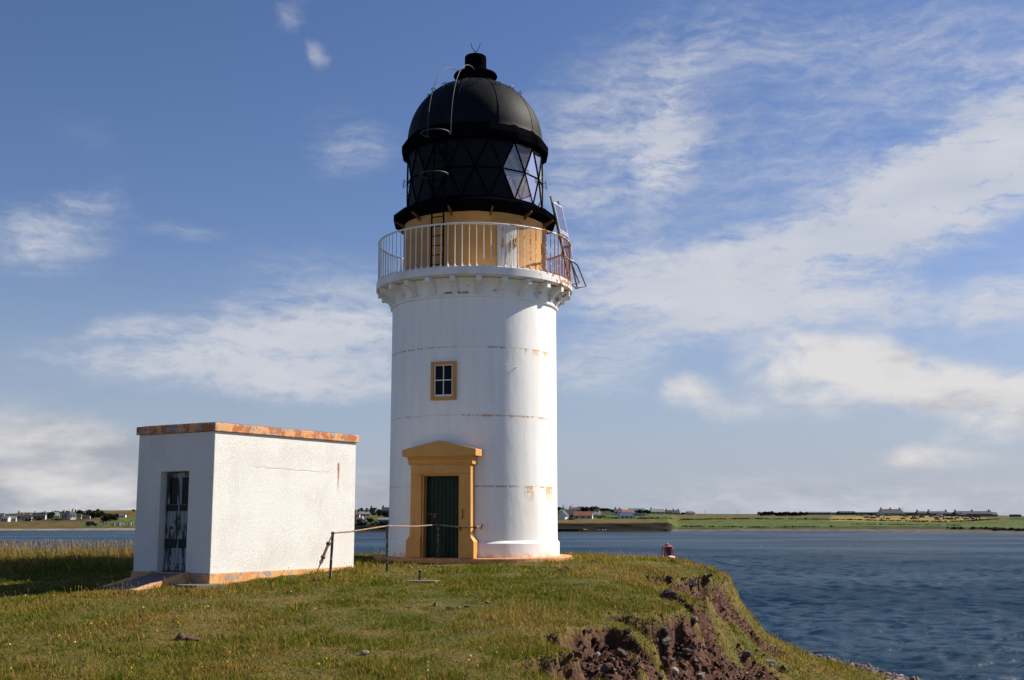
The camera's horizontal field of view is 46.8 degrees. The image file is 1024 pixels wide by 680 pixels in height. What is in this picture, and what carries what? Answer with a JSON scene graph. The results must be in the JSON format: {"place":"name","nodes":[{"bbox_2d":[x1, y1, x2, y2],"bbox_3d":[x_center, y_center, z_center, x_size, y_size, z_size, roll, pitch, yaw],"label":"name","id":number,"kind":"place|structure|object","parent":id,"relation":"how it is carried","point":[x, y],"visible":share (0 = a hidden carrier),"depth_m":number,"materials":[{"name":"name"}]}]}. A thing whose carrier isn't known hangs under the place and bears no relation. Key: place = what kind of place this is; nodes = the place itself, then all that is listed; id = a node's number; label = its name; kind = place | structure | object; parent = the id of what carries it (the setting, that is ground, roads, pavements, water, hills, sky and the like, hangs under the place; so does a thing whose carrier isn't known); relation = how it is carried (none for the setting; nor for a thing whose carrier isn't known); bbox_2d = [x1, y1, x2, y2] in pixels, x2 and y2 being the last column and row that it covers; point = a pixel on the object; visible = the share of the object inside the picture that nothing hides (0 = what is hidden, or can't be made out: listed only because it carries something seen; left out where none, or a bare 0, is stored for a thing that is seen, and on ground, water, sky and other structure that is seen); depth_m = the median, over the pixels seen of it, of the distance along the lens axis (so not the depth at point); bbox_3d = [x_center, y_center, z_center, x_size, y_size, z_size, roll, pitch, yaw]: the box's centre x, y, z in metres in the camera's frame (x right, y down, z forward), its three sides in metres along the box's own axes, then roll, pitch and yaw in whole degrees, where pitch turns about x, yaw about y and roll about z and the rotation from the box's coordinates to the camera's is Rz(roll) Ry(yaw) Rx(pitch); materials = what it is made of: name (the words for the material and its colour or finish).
{"place":"outdoors","nodes":[
{"label":"outdoors","id":0,"kind":"place"},
{"bbox_2d":[0,555,918,679],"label":"headland","id":1,"kind":"structure","parent":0,"point":[614,638],"depth_m":17.61,"materials":[{"name":"plant"}]},
{"bbox_2d":[99,571,188,590],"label":"ramp","id":2,"kind":"structure","parent":1,"relation":"on","point":[148,579],"depth_m":22.12,"materials":[{"name":"paint"}]},
{"bbox_2d":[174,583,224,587],"bbox_3d":[-5.807,4.671,21.934,0.759,0.295,0.866,-5,-10,32],"label":"concrete apron","id":3,"kind":"object","parent":1,"relation":"on","point":[195,585],"visible":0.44,"depth_m":21.79,"materials":[{"name":"grey concrete"}]},
{"bbox_2d":[131,422,358,583],"bbox_3d":[-5.411,3.692,24.566,2.220,3.618,4.285,-5,-10,32],"label":"store hut","id":4,"kind":"object","parent":1,"relation":"on","point":[222,501],"visible":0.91,"depth_m":23.22,"materials":[{"name":"paint"}]},
{"bbox_2d":[163,472,188,571],"bbox_3d":[-6.455,3.514,22.925,0.780,1.900,0.075,-5,-10,32],"label":"door","id":5,"kind":"structure","parent":4,"relation":"in","point":[177,482],"depth_m":22.95,"materials":[{"name":"paint"}]},
{"bbox_2d":[360,650,368,654],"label":"stone","id":6,"kind":"object","parent":1,"relation":"on","point":[363,652],"visible":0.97,"depth_m":13.95,"materials":[{"name":"white stone"}]},
{"bbox_2d":[312,523,483,583],"bbox_3d":[-2.634,4.574,25.467,1.033,1.228,7.039,-4,-10,25],"label":"hand rail","id":7,"kind":"object","parent":1,"relation":"on","point":[328,544],"visible":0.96,"depth_m":24.38,"materials":[{"name":"grey metal"}]},
{"bbox_2d":[407,580,438,582],"bbox_3d":[-1.737,4.616,22.391,0.755,0.140,0.499,0,-9,0],"label":"concrete footing","id":8,"kind":"object","parent":1,"relation":"on","point":[432,581],"visible":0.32,"depth_m":22.33,"materials":[{"name":"grey concrete"}]},
{"bbox_2d":[0,538,886,679],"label":"grass","id":9,"kind":"structure","parent":1,"relation":"on","point":[87,559],"depth_m":17.99,"materials":[{"name":"green plant"}]},
{"bbox_2d":[175,633,185,639],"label":"stone","id":10,"kind":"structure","parent":9,"relation":"on","point":[180,636],"depth_m":14.98,"materials":[{"name":"stone"}]},
{"bbox_2d":[185,636,200,639],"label":"brown slab","id":11,"kind":"structure","parent":9,"relation":"on","point":[192,637],"depth_m":15.05,"materials":[{"name":"stone"}]},
{"bbox_2d":[373,43,586,563],"bbox_3d":[-1.000,-1.029,31.512,5.198,14.502,5.198,5,-10,-31],"label":"lighthouse","id":12,"kind":"object","parent":1,"relation":"on","point":[474,294],"visible":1,"depth_m":29.59,"materials":[{"name":"paint"}]},
{"bbox_2d":[426,476,458,556],"bbox_3d":[-1.642,4.280,28.726,0.910,1.938,0.120,-3,-9,18],"label":"door","id":13,"kind":"structure","parent":12,"relation":"in","point":[442,491],"depth_m":28.71,"materials":[{"name":"green paint"}]},
{"bbox_2d":[430,361,456,400],"bbox_3d":[-1.660,1.013,29.167,0.650,0.950,0.235,-3,-9,18],"label":"window","id":14,"kind":"structure","parent":12,"relation":"in","point":[444,373],"depth_m":29.09,"materials":[{"name":"paint"}]},
{"bbox_2d":[497,225,517,267],"bbox_3d":[-0.106,-2.335,30.000,0.580,1.230,0.105,4,-10,-27],"label":"drum door","id":15,"kind":"structure","parent":12,"relation":"in","point":[514,229],"depth_m":30.00,"materials":[{"name":"white paint"}]},
{"bbox_2d":[565,668,575,676],"bbox_3d":[0.708,4.077,14.479,0.168,0.088,0.095,-39,-27,26],"label":"stone","id":16,"kind":"object","parent":1,"relation":"on","point":[570,672],"visible":0.91,"depth_m":14.45,"materials":[{"name":"stone"}]},
{"bbox_2d":[573,650,582,657],"bbox_3d":[0.811,3.902,14.704,0.128,0.095,0.111,2,-9,-13],"label":"stone","id":17,"kind":"object","parent":1,"relation":"on","point":[578,654],"visible":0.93,"depth_m":14.68,"materials":[{"name":"brown stone"}]},
{"bbox_2d":[593,637,599,643],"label":"stone","id":18,"kind":"object","parent":1,"relation":"on","point":[596,640],"visible":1,"depth_m":17.03,"materials":[{"name":"grey stone"}]},
{"bbox_2d":[593,652,599,658],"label":"boulder","id":19,"kind":"object","parent":1,"relation":"on","point":[596,655],"visible":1,"depth_m":16.43,"materials":[{"name":"stone"}]},
{"bbox_2d":[600,662,612,672],"bbox_3d":[1.193,4.126,14.920,0.183,0.092,0.138,-23,28,-6],"label":"stone","id":20,"kind":"object","parent":1,"relation":"on","point":[605,667],"visible":1,"depth_m":14.88,"materials":[{"name":"stone"}]},
{"bbox_2d":[608,666,615,673],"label":"boulder","id":21,"kind":"object","parent":1,"relation":"on","point":[611,670],"visible":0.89,"depth_m":14.86,"materials":[{"name":"stone"}]},
{"bbox_2d":[613,661,617,667],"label":"stone","id":22,"kind":"object","parent":1,"relation":"on","point":[615,664],"visible":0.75,"depth_m":15.66,"materials":[{"name":"grey stone"}]},
{"bbox_2d":[615,648,626,656],"bbox_3d":[1.490,4.290,16.256,0.139,0.107,0.193,6,-10,-34],"label":"stone","id":23,"kind":"object","parent":1,"relation":"on","point":[620,652],"visible":1,"depth_m":16.20,"materials":[{"name":"grey stone"}]},
{"bbox_2d":[623,628,630,634],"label":"boulder","id":24,"kind":"object","parent":1,"relation":"on","point":[627,631],"visible":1,"depth_m":17.40,"materials":[{"name":"stone"}]},
{"bbox_2d":[515,567,788,679],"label":"rubble","id":25,"kind":"object","parent":1,"relation":"on","point":[622,667],"visible":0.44,"depth_m":19.86,"materials":[{"name":"stone"}]},
{"bbox_2d":[658,673,663,679],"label":"stone","id":26,"kind":"object","parent":1,"relation":"on","point":[660,676],"visible":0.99,"depth_m":16.25,"materials":[{"name":"stone"}]},
{"bbox_2d":[661,637,670,644],"bbox_3d":[2.513,4.913,19.319,0.159,0.133,0.096,2,-9,-14],"label":"boulder","id":27,"kind":"object","parent":1,"relation":"on","point":[666,640],"visible":1,"depth_m":19.29,"materials":[{"name":"stone"}]},
{"bbox_2d":[663,660,669,665],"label":"stone","id":28,"kind":"object","parent":1,"relation":"on","point":[666,663],"visible":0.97,"depth_m":19.02,"materials":[{"name":"stone"}]},
{"bbox_2d":[661,588,677,600],"bbox_3d":[2.897,4.718,21.877,0.336,0.206,0.260,-18,18,4],"label":"boulder","id":29,"kind":"object","parent":1,"relation":"on","point":[666,593],"visible":0.84,"depth_m":21.79,"materials":[{"name":"stone"}]},
{"bbox_2d":[671,667,678,674],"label":"boulder","id":30,"kind":"object","parent":1,"relation":"on","point":[675,670],"visible":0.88,"depth_m":19.08,"materials":[{"name":"stone"}]},
{"bbox_2d":[681,648,690,653],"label":"stone","id":31,"kind":"object","parent":1,"relation":"on","point":[688,650],"visible":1,"depth_m":19.89,"materials":[{"name":"grey stone"}]},
{"bbox_2d":[689,578,696,586],"bbox_3d":[3.955,5.356,26.114,0.232,0.209,0.212,0,-9,-3],"label":"boulder","id":32,"kind":"object","parent":1,"relation":"on","point":[692,581],"visible":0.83,"depth_m":26.05,"materials":[{"name":"stone"}]},
{"bbox_2d":[690,616,697,622],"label":"boulder","id":33,"kind":"object","parent":1,"relation":"on","point":[694,618],"visible":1,"depth_m":20.57,"materials":[{"name":"stone"}]},
{"bbox_2d":[698,672,704,678],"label":"boulder","id":34,"kind":"object","parent":1,"relation":"on","point":[701,675],"visible":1,"depth_m":19.56,"materials":[{"name":"stone"}]},
{"bbox_2d":[744,649,751,656],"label":"boulder","id":35,"kind":"object","parent":1,"relation":"on","point":[748,652],"visible":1,"depth_m":25.03,"materials":[{"name":"stone"}]},
{"bbox_2d":[765,659,776,668],"bbox_3d":[5.603,7.063,25.734,0.295,0.234,0.189,4,-9,-22],"label":"boulder","id":36,"kind":"object","parent":1,"relation":"on","point":[773,662],"visible":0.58,"depth_m":25.70,"materials":[{"name":"stone"}]},
{"bbox_2d":[811,653,934,679],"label":"beach stones","id":37,"kind":"object","parent":1,"relation":"on","point":[869,666],"visible":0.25,"depth_m":32.41,"materials":[{"name":"grey stone"}]},
{"bbox_2d":[0,530,1023,679],"bbox_3d":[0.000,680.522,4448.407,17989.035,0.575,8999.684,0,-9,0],"label":"water","id":38,"kind":"structure","parent":0,"point":[936,605],"depth_m":83.38,"materials":[{"name":"blue liquid"}]},
{"bbox_2d":[660,543,675,558],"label":"buoy","id":39,"kind":"object","parent":38,"relation":"on","point":[667,549],"visible":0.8,"depth_m":139.52,"materials":[{"name":"red paint"}]},
{"bbox_2d":[0,510,1023,533],"bbox_3d":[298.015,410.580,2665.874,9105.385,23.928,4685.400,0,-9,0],"label":"shore","id":40,"kind":"structure","parent":0,"point":[663,521],"depth_m":531.16,"materials":[{"name":"green plant"}]},
{"bbox_2d":[0,516,10,521],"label":"house","id":41,"kind":"structure","parent":40,"relation":"on","point":[5,518],"depth_m":619.78,"materials":[{"name":"paint"}]},
{"bbox_2d":[11,516,16,521],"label":"house","id":42,"kind":"structure","parent":40,"relation":"on","point":[13,518],"depth_m":622.87,"materials":[{"name":"paint"}]},
{"bbox_2d":[17,511,31,519],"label":"house","id":43,"kind":"structure","parent":40,"relation":"on","point":[19,513],"depth_m":651.38,"materials":[{"name":"paint"}]},
{"bbox_2d":[21,513,32,520],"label":"house","id":44,"kind":"structure","parent":40,"relation":"on","point":[23,517],"depth_m":629.20,"materials":[{"name":"paint"}]},
{"bbox_2d":[33,511,46,519],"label":"house","id":45,"kind":"structure","parent":40,"relation":"on","point":[41,515],"depth_m":643.29,"materials":[{"name":"paint"}]},
{"bbox_2d":[47,512,55,518],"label":"tree","id":46,"kind":"object","parent":40,"relation":"on","point":[50,514],"visible":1,"depth_m":649.80,"materials":[{"name":"green plant"}]},
{"bbox_2d":[52,510,59,518],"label":"house","id":47,"kind":"structure","parent":40,"relation":"on","point":[57,515],"depth_m":653.81,"materials":[{"name":"paint"}]},
{"bbox_2d":[61,510,67,519],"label":"house","id":48,"kind":"structure","parent":40,"relation":"on","point":[64,515],"depth_m":636.99,"materials":[{"name":"paint"}]},
{"bbox_2d":[67,509,76,519],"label":"house","id":49,"kind":"structure","parent":40,"relation":"on","point":[71,515],"depth_m":636.13,"materials":[{"name":"paint"}]},
{"bbox_2d":[76,513,81,518],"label":"house","id":50,"kind":"structure","parent":40,"relation":"on","point":[79,515],"depth_m":642.93,"materials":[{"name":"paint"}]},
{"bbox_2d":[81,515,90,518],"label":"house","id":51,"kind":"structure","parent":40,"relation":"on","point":[86,516],"depth_m":636.10,"materials":[{"name":"paint"}]},
{"bbox_2d":[86,521,97,525],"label":"van","id":52,"kind":"object","parent":40,"relation":"on","point":[89,523],"visible":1,"depth_m":542.70,"materials":[{"name":"blue paint"}]},
{"bbox_2d":[86,509,102,517],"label":"tree","id":53,"kind":"object","parent":40,"relation":"on","point":[91,514],"visible":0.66,"depth_m":655.34,"materials":[{"name":"green plant"}]},
{"bbox_2d":[95,511,104,518],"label":"tree","id":54,"kind":"object","parent":40,"relation":"on","point":[99,514],"visible":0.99,"depth_m":637.44,"materials":[{"name":"green plant"}]},
{"bbox_2d":[101,513,113,521],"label":"bush","id":55,"kind":"object","parent":40,"relation":"on","point":[105,517],"visible":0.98,"depth_m":576.52,"materials":[{"name":"green plant"}]},
{"bbox_2d":[354,516,360,523],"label":"house","id":56,"kind":"structure","parent":40,"relation":"on","point":[356,519],"depth_m":455.34,"materials":[{"name":"paint"}]},
{"bbox_2d":[358,509,369,516],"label":"house","id":57,"kind":"structure","parent":40,"relation":"on","point":[365,513],"depth_m":561.59,"materials":[{"name":"paint"}]},
{"bbox_2d":[355,520,388,525],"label":"hedge","id":58,"kind":"object","parent":40,"relation":"on","point":[371,523],"visible":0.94,"depth_m":448.73,"materials":[{"name":"green plant"}]},
{"bbox_2d":[369,506,377,513],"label":"house","id":59,"kind":"structure","parent":40,"relation":"on","point":[372,510],"depth_m":619.31,"materials":[{"name":"paint"}]},
{"bbox_2d":[375,509,382,516],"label":"tree","id":60,"kind":"object","parent":40,"relation":"on","point":[378,512],"visible":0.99,"depth_m":554.29,"materials":[{"name":"green plant"}]},
{"bbox_2d":[377,518,388,522],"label":"house","id":61,"kind":"structure","parent":40,"relation":"on","point":[381,519],"depth_m":461.74,"materials":[{"name":"paint"}]},
{"bbox_2d":[381,511,388,516],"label":"tree","id":62,"kind":"object","parent":40,"relation":"on","point":[385,514],"visible":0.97,"depth_m":546.63,"materials":[{"name":"green plant"}]},
{"bbox_2d":[382,505,388,511],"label":"house","id":63,"kind":"structure","parent":40,"relation":"on","point":[385,509],"depth_m":634.48,"materials":[{"name":"paint"}]},
{"bbox_2d":[557,510,568,518],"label":"house","id":64,"kind":"structure","parent":40,"relation":"on","point":[562,514],"depth_m":501.96,"materials":[{"name":"paint"}]},
{"bbox_2d":[566,510,576,517],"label":"house","id":65,"kind":"structure","parent":40,"relation":"on","point":[570,513],"depth_m":544.68,"materials":[{"name":"paint"}]},
{"bbox_2d":[568,506,581,510],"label":"house","id":66,"kind":"structure","parent":40,"relation":"on","point":[575,508],"depth_m":743.76,"materials":[{"name":"paint"}]},
{"bbox_2d":[573,511,592,518],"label":"barn","id":67,"kind":"structure","parent":40,"relation":"on","point":[583,514],"depth_m":519.64,"materials":[{"name":"paint"}]},
{"bbox_2d":[580,506,589,510],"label":"tree","id":68,"kind":"object","parent":40,"relation":"on","point":[585,509],"visible":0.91,"depth_m":714.24,"materials":[{"name":"green plant"}]},
{"bbox_2d":[618,509,633,518],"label":"house","id":69,"kind":"structure","parent":40,"relation":"on","point":[625,515],"depth_m":520.90,"materials":[{"name":"paint"}]},
{"bbox_2d":[617,507,634,515],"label":"house","id":70,"kind":"structure","parent":40,"relation":"on","point":[627,510],"depth_m":614.22,"materials":[{"name":"paint"}]},
{"bbox_2d":[597,517,671,518],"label":"hedge","id":71,"kind":"object","parent":40,"relation":"on","point":[633,518],"visible":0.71,"depth_m":529.65,"materials":[{"name":"green plant"}]},
{"bbox_2d":[628,508,644,512],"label":"shed","id":72,"kind":"structure","parent":40,"relation":"on","point":[637,509],"depth_m":719.67,"materials":[{"name":"paint"}]},
{"bbox_2d":[634,513,644,515],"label":"shed","id":73,"kind":"structure","parent":40,"relation":"on","point":[639,514],"depth_m":609.63,"materials":[{"name":"paint"}]},
{"bbox_2d":[649,507,664,513],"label":"house","id":74,"kind":"structure","parent":40,"relation":"on","point":[657,511],"depth_m":709.91,"materials":[{"name":"paint"}]},
{"bbox_2d":[665,508,672,514],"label":"house","id":75,"kind":"structure","parent":40,"relation":"on","point":[669,512],"depth_m":724.60,"materials":[{"name":"paint"}]},
{"bbox_2d":[672,509,679,514],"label":"house","id":76,"kind":"structure","parent":40,"relation":"on","point":[676,512],"depth_m":753.03,"materials":[{"name":"paint"}]},
{"bbox_2d":[685,511,694,514],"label":"house","id":77,"kind":"structure","parent":40,"relation":"on","point":[690,513],"depth_m":750.04,"materials":[{"name":"paint"}]},
{"bbox_2d":[682,525,835,527],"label":"hedge","id":78,"kind":"object","parent":40,"relation":"on","point":[750,526],"visible":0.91,"depth_m":504.69,"materials":[{"name":"green plant"}]},
{"bbox_2d":[680,517,851,519],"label":"hedge","id":79,"kind":"object","parent":40,"relation":"on","point":[764,518],"visible":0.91,"depth_m":623.76,"materials":[{"name":"green plant"}]},
{"bbox_2d":[805,512,829,514],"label":"shed","id":80,"kind":"structure","parent":40,"relation":"on","point":[819,513],"depth_m":768.68,"materials":[{"name":"paint"}]},
{"bbox_2d":[836,511,854,514],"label":"barn","id":81,"kind":"structure","parent":40,"relation":"on","point":[844,512],"depth_m":760.50,"materials":[{"name":"paint"}]},
{"bbox_2d":[854,512,876,514],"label":"shed","id":82,"kind":"structure","parent":40,"relation":"on","point":[863,513],"depth_m":758.01,"materials":[{"name":"paint"}]},
{"bbox_2d":[877,507,903,514],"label":"house","id":83,"kind":"structure","parent":40,"relation":"on","point":[881,511],"depth_m":713.12,"materials":[{"name":"paint"}]},
{"bbox_2d":[852,523,959,525],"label":"hedge","id":84,"kind":"object","parent":40,"relation":"on","point":[903,524],"visible":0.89,"depth_m":509.98,"materials":[{"name":"plant"}]},
{"bbox_2d":[914,510,926,515],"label":"house","id":85,"kind":"structure","parent":40,"relation":"on","point":[920,512],"depth_m":702.03,"materials":[{"name":"paint"}]},
{"bbox_2d":[850,518,999,521],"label":"hedge","id":86,"kind":"object","parent":40,"relation":"on","point":[927,520],"visible":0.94,"depth_m":577.52,"materials":[{"name":"green plant"}]},
{"bbox_2d":[877,514,980,517],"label":"hedge","id":87,"kind":"object","parent":40,"relation":"on","point":[929,515],"visible":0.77,"depth_m":701.43,"materials":[{"name":"plant"}]},
{"bbox_2d":[927,509,949,515],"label":"house","id":88,"kind":"structure","parent":40,"relation":"on","point":[945,512],"depth_m":715.23,"materials":[{"name":"paint"}]},
{"bbox_2d":[953,509,992,516],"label":"house","id":89,"kind":"structure","parent":40,"relation":"on","point":[988,513],"depth_m":745.29,"materials":[{"name":"paint"}]},
{"bbox_2d":[946,526,1023,530],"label":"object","id":90,"kind":"object","parent":40,"relation":"on","point":[1001,528],"visible":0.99,"depth_m":436.29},
{"bbox_2d":[1009,514,1020,516],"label":"shed","id":91,"kind":"structure","parent":40,"relation":"on","point":[1014,515],"depth_m":735.07,"materials":[{"name":"paint"}]},
{"bbox_2d":[0,0,1023,515],"label":"sky","id":92,"kind":"structure","parent":0,"point":[795,228],"materials":[{"name":"blue"}]}
]}

